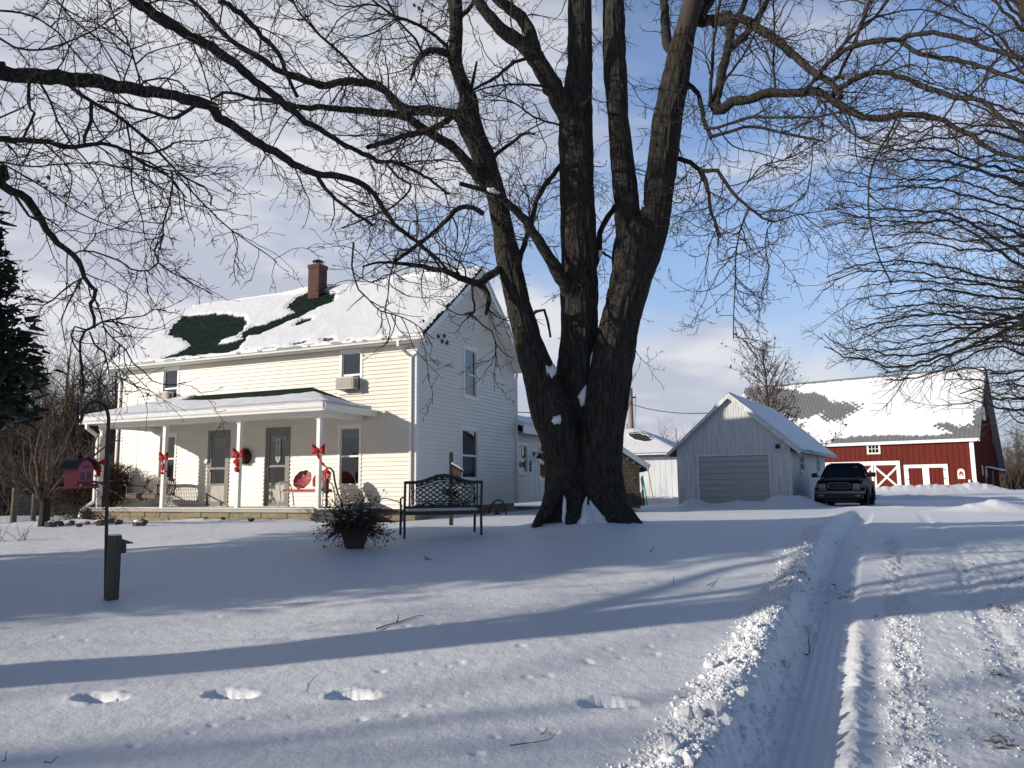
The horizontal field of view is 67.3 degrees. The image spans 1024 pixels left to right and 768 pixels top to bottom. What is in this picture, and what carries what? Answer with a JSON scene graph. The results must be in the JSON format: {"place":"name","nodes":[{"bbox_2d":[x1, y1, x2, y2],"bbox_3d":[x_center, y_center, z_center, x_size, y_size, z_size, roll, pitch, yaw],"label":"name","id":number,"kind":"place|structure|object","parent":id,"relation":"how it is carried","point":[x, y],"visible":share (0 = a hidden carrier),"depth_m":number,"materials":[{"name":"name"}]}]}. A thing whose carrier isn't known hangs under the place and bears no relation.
{"place":"outdoors","nodes":[
{"label":"outdoors","id":0,"kind":"place"},
{"bbox_2d":[0,481,1023,767],"bbox_3d":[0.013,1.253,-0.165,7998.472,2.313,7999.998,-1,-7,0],"label":"ground","id":1,"kind":"structure","parent":0,"point":[208,643],"depth_m":6.45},
{"bbox_2d":[0,521,35,541],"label":"dry weed","id":2,"kind":"object","parent":1,"relation":"on","point":[18,531],"visible":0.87,"depth_m":11.86,"materials":[{"name":"brown plant"}]},
{"bbox_2d":[0,404,52,479],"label":"bare tree","id":3,"kind":"object","parent":1,"relation":"on","point":[16,440],"visible":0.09,"depth_m":31.10,"materials":[{"name":"brown plant"}]},
{"bbox_2d":[0,488,53,522],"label":"wire fence","id":4,"kind":"object","parent":1,"relation":"on","point":[13,513],"visible":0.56,"depth_m":18.73,"materials":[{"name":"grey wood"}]},
{"bbox_2d":[1,399,52,486],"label":"bare tree","id":5,"kind":"object","parent":1,"relation":"on","point":[22,453],"visible":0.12,"depth_m":29.50,"materials":[{"name":"brown plant"}]},
{"bbox_2d":[0,343,63,482],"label":"bare tree","id":6,"kind":"object","parent":1,"relation":"on","point":[15,424],"visible":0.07,"depth_m":32.91,"materials":[{"name":"brown plant"}]},
{"bbox_2d":[0,198,67,442],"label":"cedar tree","id":7,"kind":"object","parent":1,"relation":"on","point":[15,371],"visible":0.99,"depth_m":10.78,"materials":[{"name":"green plant"}]},
{"bbox_2d":[2,322,65,446],"bbox_3d":[-22.672,1.248,33.114,6.333,8.890,5.898,5,-10,-39],"label":"bare tree","id":8,"kind":"object","parent":1,"relation":"on","point":[37,399],"visible":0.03,"depth_m":33.45,"materials":[{"name":"brown plant"}]},
{"bbox_2d":[0,358,71,483],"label":"bare tree","id":9,"kind":"object","parent":1,"relation":"on","point":[10,436],"visible":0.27,"depth_m":30.33,"materials":[{"name":"brown plant"}]},
{"bbox_2d":[0,350,79,479],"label":"bare tree","id":10,"kind":"object","parent":1,"relation":"on","point":[8,447],"visible":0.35,"depth_m":30.43,"materials":[{"name":"brown plant"}]},
{"bbox_2d":[9,390,72,467],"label":"bare tree","id":11,"kind":"object","parent":1,"relation":"on","point":[41,435],"visible":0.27,"depth_m":29.48,"materials":[{"name":"brown plant"}]},
{"bbox_2d":[0,365,90,477],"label":"bare tree","id":12,"kind":"object","parent":1,"relation":"on","point":[46,403],"visible":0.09,"depth_m":32.58,"materials":[{"name":"brown plant"}]},
{"bbox_2d":[44,520,57,526],"bbox_3d":[-9.442,2.863,15.704,0.257,0.165,0.269,-5,-9,29],"label":"rock","id":13,"kind":"object","parent":1,"relation":"on","point":[51,523],"visible":0.87,"depth_m":15.63,"materials":[{"name":"white"}]},
{"bbox_2d":[0,327,105,513],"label":"bare tree","id":14,"kind":"object","parent":1,"relation":"on","point":[44,400],"visible":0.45,"depth_m":29.99,"materials":[{"name":"brown plant"}]},
{"bbox_2d":[0,435,119,513],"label":"undergrowth","id":15,"kind":"object","parent":1,"relation":"on","point":[6,495],"visible":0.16,"depth_m":27.78,"materials":[{"name":"plant"}]},
{"bbox_2d":[15,395,113,461],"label":"bare tree","id":16,"kind":"object","parent":1,"relation":"on","point":[86,435],"visible":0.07,"depth_m":31.28,"materials":[{"name":"brown plant"}]},
{"bbox_2d":[9,289,122,467],"bbox_3d":[-18.007,1.023,30.305,6.052,8.495,5.636,2,-8,-20],"label":"bare tree","id":17,"kind":"object","parent":1,"relation":"on","point":[64,424],"visible":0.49,"depth_m":29.87,"materials":[{"name":"brown plant"}]},
{"bbox_2d":[0,406,136,526],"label":"bush","id":18,"kind":"object","parent":1,"relation":"on","point":[47,493],"visible":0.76,"depth_m":15.92,"materials":[{"name":"plant"}]},
{"bbox_2d":[27,374,113,462],"bbox_3d":[-17.760,2.285,31.557,4.441,6.234,4.136,2,-8,-18],"label":"bare tree","id":19,"kind":"object","parent":1,"relation":"on","point":[73,411],"visible":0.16,"depth_m":31.86,"materials":[{"name":"brown plant"}]},
{"bbox_2d":[39,337,112,454],"bbox_3d":[-17.998,1.573,33.663,5.469,8.243,5.872,-3,-8,15],"label":"bare tree","id":20,"kind":"object","parent":1,"relation":"on","point":[80,383],"visible":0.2,"depth_m":33.21,"materials":[{"name":"brown plant"}]},
{"bbox_2d":[30,325,121,434],"bbox_3d":[-21.610,1.767,37.687,6.370,8.942,5.933,-1,-7,4],"label":"bare tree","id":21,"kind":"object","parent":1,"relation":"on","point":[66,371],"visible":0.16,"depth_m":37.00,"materials":[{"name":"brown plant"}]},
{"bbox_2d":[47,357,106,452],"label":"bare tree","id":22,"kind":"object","parent":1,"relation":"on","point":[71,395],"visible":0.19,"depth_m":31.70,"materials":[{"name":"brown plant"}]},
{"bbox_2d":[38,397,118,461],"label":"bare tree","id":23,"kind":"object","parent":1,"relation":"on","point":[69,439],"visible":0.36,"depth_m":28.64,"materials":[{"name":"brown plant"}]},
{"bbox_2d":[37,334,128,458],"bbox_3d":[-16.229,1.338,31.492,5.764,8.092,5.369,-5,-8,28],"label":"bare tree","id":24,"kind":"object","parent":1,"relation":"on","point":[94,411],"visible":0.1,"depth_m":31.46,"materials":[{"name":"brown plant"}]},
{"bbox_2d":[34,460,135,518],"bbox_3d":[-12.939,3.220,23.423,2.597,1.926,2.614,-1,-7,6],"label":"hedge","id":25,"kind":"object","parent":1,"relation":"on","point":[78,497],"visible":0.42,"depth_m":23.16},
{"bbox_2d":[29,505,143,519],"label":"rocks","id":26,"kind":"object","parent":1,"relation":"on","point":[84,513],"visible":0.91,"depth_m":19.55,"materials":[{"name":"grey stone"}]},
{"bbox_2d":[58,334,122,458],"bbox_3d":[-18.174,1.768,33.949,4.092,7.883,4.128,-2,-8,8],"label":"bare tree","id":27,"kind":"object","parent":1,"relation":"on","point":[91,388],"visible":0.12,"depth_m":34.02,"materials":[{"name":"brown plant"}]},
{"bbox_2d":[75,400,109,592],"bbox_3d":[-4.477,1.207,8.189,0.459,2.121,0.042,-1,-7,0],"label":"shepherd hook","id":28,"kind":"object","parent":1,"relation":"on","point":[77,408],"visible":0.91,"depth_m":8.22,"materials":[{"name":"black metal"}]},
{"bbox_2d":[58,423,100,488],"bbox_3d":[-4.629,0.760,8.247,0.464,0.711,0.270,-5,-9,33],"label":"bird feeder","id":29,"kind":"object","parent":28,"relation":"hanging from","point":[80,468],"visible":1,"depth_m":8.15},
{"bbox_2d":[45,307,145,462],"bbox_3d":[-15.095,0.931,31.008,5.811,8.758,6.239,-4,-8,22],"label":"bare tree","id":30,"kind":"object","parent":1,"relation":"on","point":[109,402],"visible":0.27,"depth_m":30.36,"materials":[{"name":"brown plant"}]},
{"bbox_2d":[93,519,104,525],"bbox_3d":[-8.507,2.872,15.909,0.261,0.152,0.276,1,-10,-11],"label":"rock","id":31,"kind":"object","parent":1,"relation":"on","point":[99,522],"visible":0.83,"depth_m":15.81,"materials":[{"name":"stone"}]},
{"bbox_2d":[89,431,119,467],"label":"woods tree","id":32,"kind":"object","parent":1,"relation":"on","point":[111,447],"visible":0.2,"depth_m":29.68,"materials":[{"name":"brown plant"}]},
{"bbox_2d":[76,340,140,455],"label":"bare tree","id":33,"kind":"object","parent":1,"relation":"on","point":[112,438],"visible":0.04,"depth_m":32.25,"materials":[{"name":"brown plant"}]},
{"bbox_2d":[104,534,132,600],"bbox_3d":[-4.119,1.984,8.049,0.223,0.815,0.124,5,-9,-38],"label":"wood post","id":34,"kind":"object","parent":1,"relation":"on","point":[116,545],"visible":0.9,"depth_m":7.99,"materials":[{"name":"grey"}]},
{"bbox_2d":[132,518,147,525],"bbox_3d":[-7.466,2.791,15.426,0.322,0.169,0.245,4,0,-3],"label":"rock","id":35,"kind":"object","parent":1,"relation":"on","point":[139,522],"visible":0.89,"depth_m":15.35,"materials":[{"name":"white"}]},
{"bbox_2d":[0,0,504,449],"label":"bare tree","id":36,"kind":"object","parent":1,"relation":"on","point":[58,76],"visible":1,"depth_m":7.90,"materials":[{"name":"brown plant"}]},
{"bbox_2d":[78,259,544,520],"bbox_3d":[-5.306,0.198,27.258,11.740,8.684,15.180,-4,-8,24],"label":"farmhouse","id":37,"kind":"object","parent":1,"relation":"on","point":[274,365],"visible":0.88,"depth_m":22.08,"materials":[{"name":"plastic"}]},
{"bbox_2d":[93,458,104,476],"bbox_3d":[-11.790,2.386,21.946,0.308,0.556,0.108,3,-8,-27],"label":"ribbon bow","id":38,"kind":"object","parent":37,"relation":"attached to","point":[98,472],"visible":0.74,"depth_m":21.93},
{"bbox_2d":[124,427,175,500],"bbox_3d":[-10.576,2.309,22.569,1.465,2.188,0.701,-5,-9,29],"label":"porch swing","id":39,"kind":"object","parent":37,"relation":"hanging from","point":[144,495],"visible":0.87,"depth_m":22.48,"materials":[{"name":"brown wood"}]},
{"bbox_2d":[158,452,168,473],"bbox_3d":[-9.483,2.155,20.929,0.389,0.616,0.115,-4,-8,24],"label":"ribbon bow","id":40,"kind":"object","parent":37,"relation":"attached to","point":[161,458],"visible":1,"depth_m":20.91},
{"bbox_2d":[155,391,173,400],"bbox_3d":[-10.671,0.377,23.585,0.504,0.270,0.267,-4,-8,24],"label":"air conditioner","id":41,"kind":"object","parent":37,"relation":"attached to","point":[166,394],"visible":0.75,"depth_m":23.46,"materials":[{"name":"grey"}]},
{"bbox_2d":[156,433,177,484],"bbox_3d":[-10.507,2.276,23.506,0.810,1.730,0.177,-4,-8,24],"label":"window","id":42,"kind":"structure","parent":37,"relation":"in","point":[172,443],"depth_m":23.56,"materials":[{"name":"white glass"}]},
{"bbox_2d":[161,366,179,397],"bbox_3d":[-10.378,0.050,24.157,0.780,1.270,0.955,-4,-8,24],"label":"window","id":43,"kind":"structure","parent":37,"relation":"in","point":[170,376],"depth_m":23.90,"materials":[{"name":"white glass"}]},
{"bbox_2d":[205,430,230,505],"bbox_3d":[-8.608,2.422,22.638,0.840,2.315,0.210,-4,-8,24],"label":"front door","id":44,"kind":"structure","parent":37,"relation":"in","point":[216,492],"depth_m":22.64,"materials":[{"name":"wood"}]},
{"bbox_2d":[232,448,244,471],"bbox_3d":[-7.089,1.970,19.874,0.384,0.636,0.132,-4,-8,24],"label":"ribbon bow","id":45,"kind":"object","parent":37,"relation":"attached to","point":[235,454],"visible":1,"depth_m":19.84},
{"bbox_2d":[242,447,251,464],"bbox_3d":[-7.724,2.085,22.147,0.538,0.534,0.239,-4,-8,24],"label":"wreath","id":46,"kind":"object","parent":37,"relation":"attached to","point":[245,458],"visible":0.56,"depth_m":22.08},
{"bbox_2d":[259,427,290,506],"bbox_3d":[-6.620,2.296,21.714,0.990,2.345,0.300,-4,-8,24],"label":"front door","id":47,"kind":"structure","parent":37,"relation":"in","point":[275,472],"depth_m":21.75,"materials":[{"name":"wood"}]},
{"bbox_2d":[270,435,281,462],"bbox_3d":[-6.611,1.840,21.739,0.560,0.807,0.018,-4,-8,24],"label":"welcome banner","id":48,"kind":"object","parent":37,"relation":"hanging from","point":[278,447],"visible":1,"depth_m":21.74,"materials":[{"name":"fabric"}]},
{"bbox_2d":[278,470,335,506],"bbox_3d":[-5.274,2.683,19.860,1.299,0.937,0.733,-3,-8,17],"label":"metal glider","id":49,"kind":"object","parent":37,"relation":"on","point":[301,479],"visible":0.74,"depth_m":20.03,"materials":[{"name":"red paint"}]},
{"bbox_2d":[312,444,329,473],"bbox_3d":[-4.674,1.834,18.810,0.564,0.741,0.129,-4,-8,24],"label":"ribbon bow","id":50,"kind":"object","parent":37,"relation":"attached to","point":[321,449],"visible":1,"depth_m":18.81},
{"bbox_2d":[335,376,357,390],"bbox_3d":[-4.485,-0.019,20.863,0.584,0.340,0.267,-4,-8,24],"label":"air conditioner","id":51,"kind":"object","parent":37,"relation":"attached to","point":[347,383],"visible":1,"depth_m":20.75,"materials":[{"name":"grey"}]},
{"bbox_2d":[337,424,361,488],"bbox_3d":[-4.208,1.987,21.149,0.810,1.900,0.955,-4,-8,24],"label":"window","id":52,"kind":"structure","parent":37,"relation":"in","point":[349,450],"depth_m":20.99,"materials":[{"name":"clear glass"}]},
{"bbox_2d":[338,348,362,394],"bbox_3d":[-4.229,-0.303,21.448,0.800,1.400,0.955,-4,-8,24],"label":"window","id":53,"kind":"structure","parent":37,"relation":"in","point":[350,362],"depth_m":21.21,"materials":[{"name":"white glass"}]},
{"bbox_2d":[461,424,479,479],"bbox_3d":[-1.636,2.088,22.899,0.955,1.780,1.210,-4,-8,24],"label":"window","id":54,"kind":"structure","parent":37,"relation":"in","point":[470,465],"depth_m":23.15,"materials":[{"name":"clear glass"}]},
{"bbox_2d":[463,345,478,400],"bbox_3d":[-1.637,-0.310,23.261,0.955,1.750,0.960,-4,-8,24],"label":"window","id":55,"kind":"structure","parent":37,"relation":"in","point":[470,356],"depth_m":23.42,"materials":[{"name":"clear glass"}]},
{"bbox_2d":[518,442,529,475],"bbox_3d":[-0.022,2.591,26.640,0.955,1.280,0.940,-4,-8,24],"label":"window","id":56,"kind":"structure","parent":37,"relation":"in","point":[523,465],"depth_m":26.80,"materials":[{"name":"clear glass"}]},
{"bbox_2d":[538,445,544,501],"bbox_3d":[1.133,3.265,28.150,0.090,2.040,0.930,-4,-8,24],"label":"wing door","id":57,"kind":"structure","parent":37,"relation":"in","point":[541,480],"depth_m":27.86,"materials":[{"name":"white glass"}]},
{"bbox_2d":[310,507,378,521],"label":"porch steps","id":58,"kind":"structure","parent":1,"relation":"on","point":[321,510],"depth_m":18.39,"materials":[{"name":"white"}]},
{"bbox_2d":[321,467,341,507],"bbox_3d":[-4.446,2.558,19.008,0.674,1.017,0.202,-4,-8,24],"label":"hand pump","id":59,"kind":"object","parent":58,"relation":"on","point":[326,487],"visible":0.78,"depth_m":19.02,"materials":[{"name":"metal"}]},
{"bbox_2d":[309,486,400,548],"bbox_3d":[-2.190,1.884,10.866,1.265,0.915,1.219,-1,-7,0],"label":"potted plant","id":60,"kind":"object","parent":1,"relation":"on","point":[352,527],"visible":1,"depth_m":10.69,"materials":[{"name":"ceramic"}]},
{"bbox_2d":[376,615,423,629],"bbox_3d":[-1.009,2.098,6.865,0.054,0.086,0.599,-6,-9,35],"label":"fallen twig","id":61,"kind":"object","parent":1,"relation":"on","point":[397,621],"visible":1,"depth_m":6.85,"materials":[{"name":"wood"}]},
{"bbox_2d":[399,474,482,538],"bbox_3d":[-1.130,2.000,12.209,1.248,1.140,0.616,1,-8,-15],"label":"garden bench","id":62,"kind":"object","parent":1,"relation":"on","point":[443,509],"visible":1,"depth_m":12.00,"materials":[{"name":"black metal"}]},
{"bbox_2d":[448,452,463,524],"bbox_3d":[-1.094,2.038,14.616,0.330,1.480,0.349,-1,-7,0],"label":"birdhouse post","id":63,"kind":"object","parent":1,"relation":"on","point":[455,469],"visible":0.5,"depth_m":14.61,"materials":[{"name":"grey wood"}]},
{"bbox_2d":[488,499,506,514],"bbox_3d":[-0.413,3.509,21.326,0.180,0.620,0.841,5,-9,-38],"label":"wagon wheel","id":64,"kind":"object","parent":1,"relation":"on","point":[498,511],"visible":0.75,"depth_m":21.29,"materials":[{"name":"black metal"}]},
{"bbox_2d":[510,730,557,745],"bbox_3d":[0.109,1.827,3.974,0.259,0.064,0.040,1,-8,-14],"label":"fallen twig","id":65,"kind":"object","parent":1,"relation":"on","point":[532,742],"visible":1,"depth_m":3.98,"materials":[{"name":"brown plant"}]},
{"bbox_2d":[124,0,1023,527],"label":"maple tree","id":66,"kind":"object","parent":1,"relation":"on","point":[578,400],"visible":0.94,"depth_m":13.24,"materials":[{"name":"brown plant"}]},
{"bbox_2d":[627,388,634,428],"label":"utility pole","id":67,"kind":"object","parent":1,"relation":"on","point":[630,424],"visible":0.24,"depth_m":44.04,"materials":[{"name":"brown wood"}]},
{"bbox_2d":[633,404,707,413],"bbox_3d":[7.884,1.152,37.730,0.042,1.655,12.991,0,-8,-8],"label":"power wire","id":68,"kind":"object","parent":67,"relation":"attached to","point":[673,412],"visible":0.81,"depth_m":37.56,"materials":[{"name":"black metal"}]},
{"bbox_2d":[622,447,650,508],"bbox_3d":[2.738,2.714,23.720,2.742,2.150,3.470,-1,-7,5],"label":"hut","id":69,"kind":"object","parent":1,"relation":"on","point":[633,466],"visible":0.21,"depth_m":22.16,"materials":[{"name":"beige brick"}]},
{"bbox_2d":[641,476,647,504],"bbox_3d":[3.740,2.994,21.690,0.054,0.818,0.643,0,-7,-1],"label":"turquoise pole","id":70,"kind":"object","parent":1,"relation":"on","point":[644,490],"visible":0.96,"depth_m":21.65,"materials":[{"name":"teal paint"}]},
{"bbox_2d":[623,428,677,496],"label":"shed","id":71,"kind":"structure","parent":1,"relation":"on","point":[652,450],"depth_m":39.29,"materials":[{"name":"white metal"}]},
{"bbox_2d":[663,732,679,752],"bbox_3d":[0.789,1.782,3.799,0.084,0.106,0.130,-4,-48,10],"label":"snow lump","id":72,"kind":"object","parent":1,"relation":"on","point":[671,741],"visible":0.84,"depth_m":3.77,"materials":[{"name":"white"}]},
{"bbox_2d":[663,422,696,442],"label":"bare tree","id":73,"kind":"object","parent":1,"relation":"on","point":[675,434],"visible":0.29,"depth_m":97.50,"materials":[{"name":"brown plant"}]},
{"bbox_2d":[677,705,693,719],"bbox_3d":[0.970,1.843,4.290,0.096,0.072,0.149,-11,-53,25],"label":"snow lump","id":74,"kind":"object","parent":1,"relation":"on","point":[686,712],"visible":0.75,"depth_m":4.25,"materials":[{"name":"white"}]},
{"bbox_2d":[683,750,694,766],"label":"snow lump","id":75,"kind":"object","parent":1,"relation":"on","point":[688,759],"visible":0.92,"depth_m":3.56,"materials":[{"name":"white"}]},
{"bbox_2d":[692,705,706,718],"bbox_3d":[1.038,1.823,4.236,0.067,0.108,0.060,-35,22,-9],"label":"snow lump","id":76,"kind":"object","parent":1,"relation":"on","point":[699,712],"visible":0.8,"depth_m":4.22,"materials":[{"name":"white"}]},
{"bbox_2d":[703,659,716,667],"bbox_3d":[1.404,1.983,5.446,0.071,0.054,0.093,-13,-1,-38],"label":"snow lump","id":77,"kind":"object","parent":1,"relation":"on","point":[711,663],"visible":1,"depth_m":5.42,"materials":[{"name":"white"}]},
{"bbox_2d":[702,698,721,715],"bbox_3d":[1.117,1.794,4.274,0.118,0.066,0.090,33,50,29],"label":"snow lump","id":78,"kind":"object","parent":1,"relation":"on","point":[713,707],"visible":0.91,"depth_m":4.25,"materials":[{"name":"white"}]},
{"bbox_2d":[717,654,728,663],"bbox_3d":[1.506,1.972,5.495,0.087,0.082,0.060,-7,-10,-9],"label":"snow lump","id":79,"kind":"object","parent":1,"relation":"on","point":[722,658],"visible":0.88,"depth_m":5.48,"materials":[{"name":"white"}]},
{"bbox_2d":[718,713,732,725],"bbox_3d":[1.154,1.827,4.176,0.064,0.074,0.079,2,-8,-18],"label":"snow lump","id":80,"kind":"object","parent":1,"relation":"on","point":[725,719],"visible":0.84,"depth_m":4.15,"materials":[{"name":"white"}]},
{"bbox_2d":[734,634,741,642],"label":"snow lump","id":81,"kind":"object","parent":1,"relation":"on","point":[738,637],"visible":0.73,"depth_m":6.02,"materials":[{"name":"white"}]},
{"bbox_2d":[734,685,749,699],"bbox_3d":[1.381,1.873,4.660,0.141,0.072,0.096,-11,-34,-4],"label":"snow lump","id":82,"kind":"object","parent":1,"relation":"on","point":[741,692],"visible":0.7,"depth_m":4.64,"materials":[{"name":"white"}]},
{"bbox_2d":[665,392,836,504],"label":"garage","id":83,"kind":"structure","parent":1,"relation":"on","point":[726,436],"depth_m":28.98,"materials":[{"name":"white wood"}]},
{"bbox_2d":[699,455,770,502],"bbox_3d":[8.291,3.664,28.698,2.598,1.953,0.038,-5,-9,30],"label":"roller door","id":84,"kind":"structure","parent":83,"relation":"in","point":[750,482],"depth_m":28.68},
{"bbox_2d":[792,453,805,474],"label":"window","id":85,"kind":"structure","parent":83,"relation":"in","point":[802,464],"depth_m":29.73,"materials":[{"name":"white glass"}]},
{"bbox_2d":[805,455,820,474],"bbox_3d":[12.723,3.489,33.109,0.955,0.890,0.790,-5,-9,30],"label":"window","id":86,"kind":"structure","parent":83,"relation":"in","point":[817,457],"depth_m":32.86,"materials":[{"name":"white glass"}]},
{"bbox_2d":[747,620,754,628],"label":"snow lump","id":87,"kind":"object","parent":1,"relation":"on","point":[750,623],"visible":0.66,"depth_m":6.34,"materials":[{"name":"white"}]},
{"bbox_2d":[750,703,758,713],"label":"snow lump","id":88,"kind":"object","parent":1,"relation":"on","point":[753,707],"visible":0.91,"depth_m":4.64,"materials":[{"name":"white"}]},
{"bbox_2d":[720,324,847,446],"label":"oak tree","id":89,"kind":"object","parent":1,"relation":"on","point":[767,398],"visible":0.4,"depth_m":42.26,"materials":[{"name":"brown plant"}]},
{"bbox_2d":[784,659,791,670],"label":"snow lump","id":90,"kind":"object","parent":1,"relation":"on","point":[787,663],"visible":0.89,"depth_m":5.81,"materials":[{"name":"white"}]},
{"bbox_2d":[597,525,1023,767],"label":"snow crumbs","id":91,"kind":"object","parent":1,"relation":"on","point":[669,758],"visible":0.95,"depth_m":5.09,"materials":[{"name":"white"}]},
{"bbox_2d":[808,623,817,632],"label":"snow lump","id":92,"kind":"object","parent":1,"relation":"on","point":[813,628],"visible":0.81,"depth_m":6.98,"materials":[{"name":"white"}]},
{"bbox_2d":[811,463,875,505],"bbox_3d":[12.294,3.779,28.310,2.140,1.740,4.812,-5,-8,28],"label":"pickup truck","id":93,"kind":"object","parent":1,"relation":"on","point":[845,483],"visible":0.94,"depth_m":26.63,"materials":[{"name":"black paint"}]},
{"bbox_2d":[738,366,1005,486],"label":"barn","id":94,"kind":"structure","parent":1,"relation":"on","point":[904,443],"depth_m":67.08,"materials":[{"name":"red wood"}]},
{"bbox_2d":[864,466,873,480],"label":"sliding door","id":95,"kind":"structure","parent":94,"relation":"in","point":[869,469],"depth_m":66.49,"materials":[{"name":"white"}]},
{"bbox_2d":[867,445,880,453],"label":"window","id":96,"kind":"structure","parent":94,"relation":"in","point":[871,449],"depth_m":66.49,"materials":[{"name":"white"}]},
{"bbox_2d":[874,465,899,486],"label":"sliding door","id":97,"kind":"structure","parent":94,"relation":"in","point":[886,475],"depth_m":65.61,"materials":[{"name":"white"}]},
{"bbox_2d":[906,468,926,485],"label":"barn door","id":98,"kind":"structure","parent":94,"relation":"in","point":[917,476],"depth_m":64.13,"materials":[{"name":"white"}]},
{"bbox_2d":[926,468,946,484],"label":"barn door","id":99,"kind":"structure","parent":94,"relation":"in","point":[933,476],"depth_m":63.29,"materials":[{"name":"white"}]},
{"bbox_2d":[957,469,964,478],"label":"barn sign","id":100,"kind":"object","parent":94,"relation":"attached to","point":[961,473],"visible":1,"depth_m":62.09,"materials":[{"name":"white"}]},
{"bbox_2d":[768,543,1023,751],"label":"dead grass","id":101,"kind":"structure","parent":1,"relation":"on","point":[1006,744],"depth_m":5.72,"materials":[{"name":"brown"}]},
{"bbox_2d":[781,0,1023,469],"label":"bare tree","id":102,"kind":"object","parent":1,"relation":"on","point":[1008,316],"visible":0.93,"depth_m":11.12,"materials":[{"name":"brown plant"}]},
{"bbox_2d":[999,416,1023,471],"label":"bare tree","id":103,"kind":"object","parent":1,"relation":"on","point":[1017,453],"visible":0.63,"depth_m":121.38,"materials":[{"name":"brown plant"}]},
{"bbox_2d":[999,464,1023,488],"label":"undergrowth","id":104,"kind":"object","parent":1,"relation":"on","point":[1009,476],"visible":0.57,"depth_m":115.45,"materials":[{"name":"plant"}]},
{"bbox_2d":[1000,423,1023,466],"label":"bare tree","id":105,"kind":"object","parent":1,"relation":"on","point":[1015,442],"visible":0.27,"depth_m":144.42,"materials":[{"name":"brown plant"}]},
{"bbox_2d":[1003,438,1023,469],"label":"bare tree","id":106,"kind":"object","parent":1,"relation":"on","point":[1007,457],"visible":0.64,"depth_m":117.31,"materials":[{"name":"brown plant"}]},
{"bbox_2d":[0,0,1023,479],"label":"sky","id":107,"kind":"structure","parent":0,"point":[695,375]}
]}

